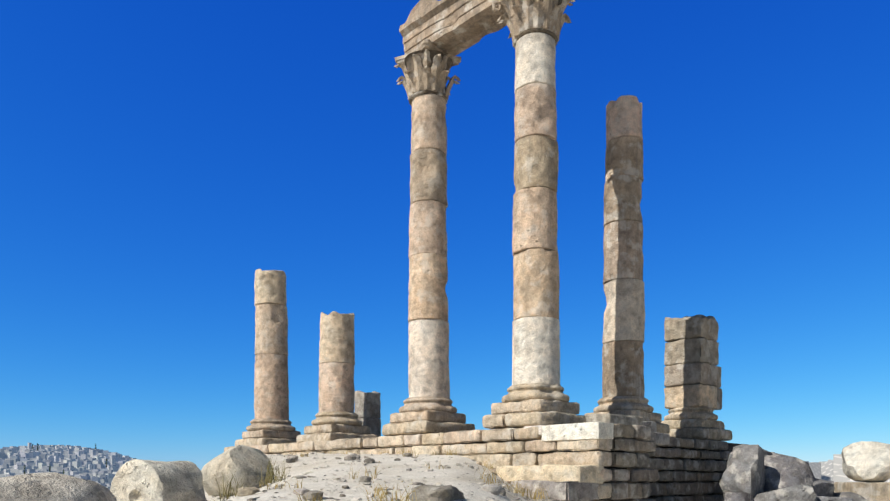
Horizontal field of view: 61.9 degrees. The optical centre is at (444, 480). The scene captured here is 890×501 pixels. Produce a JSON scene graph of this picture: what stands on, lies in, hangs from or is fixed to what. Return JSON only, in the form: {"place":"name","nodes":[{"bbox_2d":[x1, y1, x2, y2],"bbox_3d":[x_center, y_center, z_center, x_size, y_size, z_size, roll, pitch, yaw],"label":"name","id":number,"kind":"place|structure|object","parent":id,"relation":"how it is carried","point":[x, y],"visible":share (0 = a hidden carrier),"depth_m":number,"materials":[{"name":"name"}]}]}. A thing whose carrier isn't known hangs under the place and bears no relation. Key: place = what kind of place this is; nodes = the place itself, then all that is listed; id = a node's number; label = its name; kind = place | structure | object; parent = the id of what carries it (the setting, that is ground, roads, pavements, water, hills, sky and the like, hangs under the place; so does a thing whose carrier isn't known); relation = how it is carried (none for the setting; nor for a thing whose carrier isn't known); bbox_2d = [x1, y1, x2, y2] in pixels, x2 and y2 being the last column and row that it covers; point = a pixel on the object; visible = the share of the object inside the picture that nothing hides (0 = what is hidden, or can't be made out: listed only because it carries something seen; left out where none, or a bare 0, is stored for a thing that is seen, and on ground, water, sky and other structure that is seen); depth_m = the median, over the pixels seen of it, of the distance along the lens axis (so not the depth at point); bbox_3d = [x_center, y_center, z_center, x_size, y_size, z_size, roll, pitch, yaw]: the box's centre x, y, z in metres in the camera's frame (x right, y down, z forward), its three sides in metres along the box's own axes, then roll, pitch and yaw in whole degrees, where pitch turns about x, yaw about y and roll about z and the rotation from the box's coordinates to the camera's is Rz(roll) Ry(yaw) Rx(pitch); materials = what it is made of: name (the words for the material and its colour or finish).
{"place":"outdoors","nodes":[
{"label":"outdoors","id":0,"kind":"place"},
{"bbox_2d":[0,450,531,500],"bbox_3d":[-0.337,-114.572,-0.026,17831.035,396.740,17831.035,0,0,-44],"label":"ground","id":1,"kind":"structure","parent":0,"point":[448,476],"depth_m":13.22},
{"bbox_2d":[207,452,532,500],"bbox_3d":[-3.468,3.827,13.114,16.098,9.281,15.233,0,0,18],"label":"pebbles","id":2,"kind":"object","parent":1,"relation":"on","point":[365,483],"visible":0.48,"depth_m":12.43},
{"bbox_2d":[0,441,889,500],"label":"rocks","id":3,"kind":"object","parent":1,"relation":"on","point":[754,473],"visible":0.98,"depth_m":13.58,"materials":[{"name":"beige stone"}]},
{"bbox_2d":[0,443,889,489],"bbox_3d":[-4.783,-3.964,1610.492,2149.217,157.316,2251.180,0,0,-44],"label":"city","id":4,"kind":"object","parent":1,"relation":"on","point":[830,470],"visible":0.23,"depth_m":1069.05},
{"bbox_2d":[24,443,135,473],"bbox_3d":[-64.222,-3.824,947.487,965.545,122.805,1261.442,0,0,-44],"label":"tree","id":5,"kind":"object","parent":4,"relation":"on","point":[50,466],"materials":[{"name":"green plant"}]},
{"bbox_2d":[214,450,678,500],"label":"weeds","id":6,"kind":"object","parent":1,"relation":"on","point":[271,474],"visible":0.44,"depth_m":13.34,"materials":[{"name":"plant"}]},
{"bbox_2d":[214,445,749,500],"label":"rocks","id":7,"kind":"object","parent":1,"relation":"on","point":[408,498],"visible":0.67,"depth_m":12.99,"materials":[{"name":"beige stone"}]},
{"bbox_2d":[224,0,748,500],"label":"temple","id":8,"kind":"structure","parent":1,"relation":"on","point":[622,442],"depth_m":21.00,"materials":[{"name":"stone"}]},
{"bbox_2d":[0,0,889,469],"label":"sky","id":9,"kind":"structure","parent":0,"point":[156,156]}
]}

